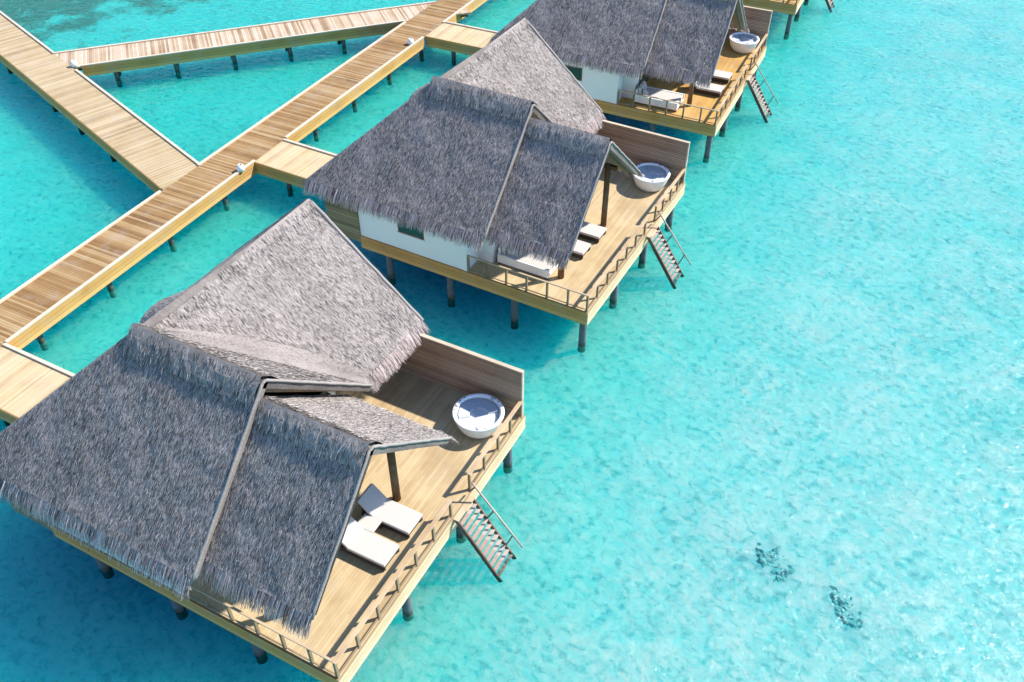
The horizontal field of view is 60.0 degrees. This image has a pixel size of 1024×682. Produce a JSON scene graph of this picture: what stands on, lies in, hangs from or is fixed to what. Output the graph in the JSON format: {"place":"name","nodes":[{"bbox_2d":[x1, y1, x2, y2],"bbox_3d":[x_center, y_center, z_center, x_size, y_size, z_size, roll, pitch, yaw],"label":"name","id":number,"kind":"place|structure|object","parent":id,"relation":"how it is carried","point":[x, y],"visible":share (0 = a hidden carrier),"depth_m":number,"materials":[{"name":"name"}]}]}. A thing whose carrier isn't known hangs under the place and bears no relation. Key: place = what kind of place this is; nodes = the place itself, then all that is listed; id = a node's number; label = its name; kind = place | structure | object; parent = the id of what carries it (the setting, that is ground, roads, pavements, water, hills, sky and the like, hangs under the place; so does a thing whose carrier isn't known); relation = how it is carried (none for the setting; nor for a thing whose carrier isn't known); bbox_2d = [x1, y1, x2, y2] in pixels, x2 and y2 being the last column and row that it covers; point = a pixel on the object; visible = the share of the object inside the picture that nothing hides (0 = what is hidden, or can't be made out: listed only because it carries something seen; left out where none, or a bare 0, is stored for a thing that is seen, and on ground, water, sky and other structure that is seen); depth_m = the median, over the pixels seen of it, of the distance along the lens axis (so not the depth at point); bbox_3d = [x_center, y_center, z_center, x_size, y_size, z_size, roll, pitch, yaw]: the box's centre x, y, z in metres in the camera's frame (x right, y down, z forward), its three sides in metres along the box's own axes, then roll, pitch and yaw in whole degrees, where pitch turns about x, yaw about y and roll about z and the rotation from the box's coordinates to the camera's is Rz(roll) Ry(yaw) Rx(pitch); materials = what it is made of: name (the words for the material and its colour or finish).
{"place":"outdoors","nodes":[
{"label":"outdoors","id":0,"kind":"place"},
{"bbox_2d":[0,0,1023,681],"bbox_3d":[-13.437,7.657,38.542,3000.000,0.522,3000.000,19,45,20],"label":"seabed","id":1,"kind":"structure","parent":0,"point":[704,428],"depth_m":45.20,"materials":[{"name":"teal sand"}]},
{"bbox_2d":[0,343,74,425],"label":"footbridge","id":2,"kind":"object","parent":1,"relation":"on","point":[28,381],"visible":0.3,"depth_m":41.89,"materials":[{"name":"brown wood"}]},
{"bbox_2d":[0,11,201,192],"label":"walkway","id":3,"kind":"structure","parent":1,"relation":"on","point":[148,155],"depth_m":61.69,"materials":[{"name":"brown wood"}]},
{"bbox_2d":[0,0,486,350],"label":"walkway","id":4,"kind":"structure","parent":1,"relation":"on","point":[38,304],"depth_m":54.03,"materials":[{"name":"brown wood"}]},
{"bbox_2d":[236,164,244,171],"bbox_3d":[-17.015,-10.855,55.625,0.520,0.463,0.520,19,45,20],"label":"lamp","id":5,"kind":"object","parent":4,"relation":"on","point":[240,167],"visible":1,"depth_m":55.48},
{"bbox_2d":[407,38,413,44],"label":"lamp","id":6,"kind":"object","parent":4,"relation":"on","point":[410,41],"visible":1,"depth_m":69.54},
{"bbox_2d":[0,198,524,681],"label":"overwater villa","id":7,"kind":"object","parent":1,"relation":"on","point":[244,426],"visible":0.99,"depth_m":31.28,"materials":[{"name":"grey plant"}]},
{"bbox_2d":[179,584,334,674],"bbox_3d":[-8.972,9.883,30.853,6.780,1.030,0.100,19,45,20],"label":"deck railing","id":8,"kind":"object","parent":7,"relation":"on","point":[229,607],"visible":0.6,"depth_m":30.64,"materials":[{"name":"brown wood"}]},
{"bbox_2d":[339,517,399,570],"bbox_3d":[-5.538,7.563,33.437,2.397,1.021,1.040,19,45,20],"label":"sun lounger","id":9,"kind":"object","parent":7,"relation":"on","point":[361,543],"visible":0.73,"depth_m":33.37,"materials":[{"name":"fabric"}]},
{"bbox_2d":[357,513,381,532],"bbox_3d":[-5.514,7.164,34.307,0.800,0.448,0.620,19,45,20],"label":"side table","id":10,"kind":"object","parent":7,"relation":"on","point":[367,522],"visible":0.94,"depth_m":34.17,"materials":[{"name":"fabric"}]},
{"bbox_2d":[356,483,422,537],"bbox_3d":[-4.768,6.593,34.513,2.397,1.021,1.040,19,45,20],"label":"sun lounger","id":11,"kind":"object","parent":7,"relation":"on","point":[373,500],"visible":0.98,"depth_m":34.46,"materials":[{"name":"fabric"}]},
{"bbox_2d":[331,498,452,678],"bbox_3d":[-4.136,8.742,32.129,0.170,1.030,7.640,19,45,20],"label":"deck railing","id":12,"kind":"object","parent":7,"relation":"on","point":[374,606],"visible":1,"depth_m":31.69,"materials":[{"name":"brown wood"}]},
{"bbox_2d":[386,330,524,415],"bbox_3d":[-2.661,1.270,39.385,7.130,3.010,0.240,19,45,20],"label":"privacy screen","id":13,"kind":"object","parent":7,"relation":"on","point":[451,366],"visible":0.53,"depth_m":38.82,"materials":[{"name":"brown wood"}]},
{"bbox_2d":[452,393,504,438],"bbox_3d":[-1.435,3.344,38.155,2.240,0.977,2.240,-1,42,-1],"label":"hot tub","id":14,"kind":"object","parent":7,"relation":"on","point":[478,415],"visible":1,"depth_m":37.95,"materials":[{"name":"white ceramic"}]},
{"bbox_2d":[453,482,523,581],"bbox_3d":[-0.939,7.744,35.594,2.523,3.892,1.372,19,45,20],"label":"water ladder","id":15,"kind":"object","parent":7,"relation":"attached to","point":[463,508],"visible":1,"depth_m":35.75,"materials":[{"name":"brown wood"}]},
{"bbox_2d":[467,400,522,489],"bbox_3d":[-0.659,4.299,37.063,0.170,1.030,4.630,19,45,20],"label":"deck railing","id":16,"kind":"object","parent":7,"relation":"on","point":[496,436],"visible":0.99,"depth_m":36.89,"materials":[{"name":"brown wood"}]},
{"bbox_2d":[55,1,470,86],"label":"walkway","id":17,"kind":"structure","parent":1,"relation":"on","point":[118,58],"depth_m":70.65,"materials":[{"name":"brown wood"}]},
{"bbox_2d":[70,60,77,66],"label":"lamp","id":18,"kind":"object","parent":17,"relation":"on","point":[73,63],"visible":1,"depth_m":66.53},
{"bbox_2d":[254,138,337,196],"bbox_3d":[-11.558,-9.895,56.857,10.200,4.360,3.210,20,46,21],"label":"footbridge","id":19,"kind":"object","parent":1,"relation":"on","point":[289,163],"visible":0.37,"depth_m":56.77,"materials":[{"name":"brown wood"}]},
{"bbox_2d":[426,21,497,65],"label":"footbridge","id":20,"kind":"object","parent":1,"relation":"on","point":[453,38],"visible":0.51,"depth_m":71.02,"materials":[{"name":"brown wood"}]},
{"bbox_2d":[303,18,685,352],"bbox_3d":[-0.577,-9.669,49.778,17.017,11.657,15.466,20,46,21],"label":"overwater villa","id":21,"kind":"object","parent":1,"relation":"on","point":[487,151],"visible":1,"depth_m":45.56,"materials":[{"name":"grey plant"}]},
{"bbox_2d":[397,220,424,241],"bbox_3d":[-5.368,-5.896,46.799,1.770,0.990,0.078,20,46,21],"label":"window","id":22,"kind":"structure","parent":21,"relation":"in","point":[414,233],"depth_m":46.92,"materials":[{"name":"teal glass"}]},
{"bbox_2d":[467,255,585,309],"bbox_3d":[0.664,-2.981,45.135,6.780,1.030,0.100,20,46,21],"label":"deck railing","id":23,"kind":"object","parent":21,"relation":"on","point":[506,282],"visible":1,"depth_m":45.10,"materials":[{"name":"brown wood"}]},
{"bbox_2d":[497,245,557,279],"bbox_3d":[0.928,-4.495,46.783,3.000,1.067,1.600,20,46,21],"label":"daybed","id":24,"kind":"object","parent":21,"relation":"on","point":[533,266],"visible":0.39,"depth_m":46.39,"materials":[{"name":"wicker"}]},
{"bbox_2d":[571,240,590,258],"bbox_3d":[2.973,-5.376,47.799,2.397,1.021,1.040,20,46,21],"label":"sun lounger","id":25,"kind":"object","parent":21,"relation":"on","point":[581,249],"visible":0.29,"depth_m":47.48,"materials":[{"name":"fabric"}]},
{"bbox_2d":[578,221,606,242],"bbox_3d":[3.930,-6.368,48.901,2.397,1.021,1.040,20,46,21],"label":"sun lounger","id":26,"kind":"object","parent":21,"relation":"on","point":[592,232],"visible":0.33,"depth_m":48.67,"materials":[{"name":"fabric"}]},
{"bbox_2d":[585,218,647,311],"bbox_3d":[5.529,-4.067,46.350,0.170,1.030,7.640,20,46,21],"label":"deck railing","id":27,"kind":"object","parent":21,"relation":"on","point":[619,254],"visible":1,"depth_m":46.04,"materials":[{"name":"brown wood"}]},
{"bbox_2d":[589,119,690,182],"bbox_3d":[7.180,-11.521,53.586,7.130,3.010,0.240,20,46,21],"label":"privacy screen","id":28,"kind":"object","parent":21,"relation":"on","point":[636,146],"visible":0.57,"depth_m":52.81,"materials":[{"name":"brown wood"}]},
{"bbox_2d":[633,163,669,191],"bbox_3d":[8.202,-9.609,52.534,2.240,0.977,2.240,0,42,0],"label":"hot tub","id":29,"kind":"object","parent":21,"relation":"on","point":[656,176],"visible":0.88,"depth_m":52.28,"materials":[{"name":"white ceramic"}]},
{"bbox_2d":[646,212,691,288],"bbox_3d":[8.781,-5.028,49.774,2.523,3.892,1.372,20,46,21],"label":"water ladder","id":30,"kind":"object","parent":21,"relation":"attached to","point":[655,227],"visible":1,"depth_m":49.94,"materials":[{"name":"brown wood"}]},
{"bbox_2d":[653,168,685,221],"bbox_3d":[9.118,-8.470,51.239,0.170,1.030,4.630,20,46,21],"label":"deck railing","id":31,"kind":"object","parent":21,"relation":"on","point":[662,198],"visible":1,"depth_m":51.11,"materials":[{"name":"brown wood"}]},
{"bbox_2d":[488,0,766,162],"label":"overwater villa","id":32,"kind":"object","parent":1,"relation":"on","point":[604,51],"visible":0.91,"depth_m":58.73,"materials":[{"name":"grey plant"}]},
{"bbox_2d":[564,64,582,81],"bbox_3d":[4.022,-18.307,60.579,1.770,0.990,0.078,18,45,19],"label":"window","id":33,"kind":"structure","parent":32,"relation":"in","point":[577,72],"depth_m":60.43,"materials":[{"name":"teal glass"}]},
{"bbox_2d":[638,70,650,86],"bbox_3d":[9.642,-19.490,62.311,0.110,2.557,4.600,18,45,19],"label":"glass door","id":34,"kind":"structure","parent":32,"relation":"in","point":[643,78],"depth_m":61.99,"materials":[{"name":"teal"}]},
{"bbox_2d":[634,81,684,111],"bbox_3d":[10.047,-16.688,60.321,3.000,1.067,1.600,18,45,19],"label":"daybed","id":35,"kind":"object","parent":32,"relation":"on","point":[643,88],"visible":0.95,"depth_m":60.16,"materials":[{"name":"fabric"}]},
{"bbox_2d":[617,89,715,123],"bbox_3d":[10.218,-15.608,59.154,6.780,1.030,0.100,18,45,19],"label":"deck railing","id":36,"kind":"object","parent":32,"relation":"on","point":[665,112],"visible":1,"depth_m":59.13,"materials":[{"name":"brown wood"}]},
{"bbox_2d":[693,83,724,96],"bbox_3d":[13.477,-17.818,61.615,2.397,1.021,1.040,18,45,19],"label":"sun lounger","id":37,"kind":"object","parent":32,"relation":"on","point":[715,90],"visible":0.48,"depth_m":61.43,"materials":[{"name":"fabric"}]},
{"bbox_2d":[711,69,732,83],"bbox_3d":[14.421,-19.185,63.133,2.397,1.021,1.040,18,45,19],"label":"sun lounger","id":38,"kind":"object","parent":32,"relation":"on","point":[722,76],"visible":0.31,"depth_m":62.88,"materials":[{"name":"fabric"}]},
{"bbox_2d":[714,65,747,124],"bbox_3d":[14.989,-16.865,60.559,0.170,1.030,7.640,18,45,19],"label":"deck railing","id":39,"kind":"object","parent":32,"relation":"on","point":[731,90],"visible":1,"depth_m":60.26,"materials":[{"name":"brown wood"}]},
{"bbox_2d":[729,32,759,53],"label":"hot tub","id":40,"kind":"object","parent":32,"relation":"on","point":[743,43],"visible":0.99,"depth_m":66.38,"materials":[{"name":"white ceramic"}]},
{"bbox_2d":[725,5,772,45],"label":"privacy screen","id":41,"kind":"object","parent":32,"relation":"on","point":[758,20],"visible":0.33,"depth_m":66.59,"materials":[{"name":"brown wood"}]},
{"bbox_2d":[749,33,767,70],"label":"deck railing","id":42,"kind":"object","parent":32,"relation":"on","point":[762,43],"visible":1,"depth_m":65.42,"materials":[{"name":"brown wood"}]},
{"bbox_2d":[746,61,778,122],"bbox_3d":[18.068,-17.939,64.108,2.523,3.892,1.372,18,45,19],"label":"water ladder","id":43,"kind":"object","parent":32,"relation":"attached to","point":[758,90],"visible":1,"depth_m":64.26,"materials":[{"name":"brown wood"}]},
{"bbox_2d":[755,543,793,581],"bbox_3d":[10.748,9.165,36.774,1.320,0.433,1.925,-24,47,-24],"label":"coral patch","id":44,"kind":"object","parent":1,"relation":"on","point":[765,558],"visible":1,"depth_m":36.61,"materials":[{"name":"teal stone"}]},
{"bbox_2d":[743,0,808,39],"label":"overwater villa","id":45,"kind":"object","parent":1,"relation":"on","point":[791,9],"visible":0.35,"depth_m":74.49,"materials":[{"name":"brown wood"}]},
{"bbox_2d":[829,585,862,628],"bbox_3d":[13.239,10.579,35.207,1.058,0.433,1.943,-1,42,-1],"label":"coral patch","id":46,"kind":"object","parent":1,"relation":"on","point":[844,614],"visible":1,"depth_m":34.90,"materials":[{"name":"teal stone"}]},
{"bbox_2d":[825,0,834,12],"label":"water ladder","id":47,"kind":"object","parent":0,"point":[831,4],"visible":1,"depth_m":79.74,"materials":[{"name":"brown wood"}]}
]}

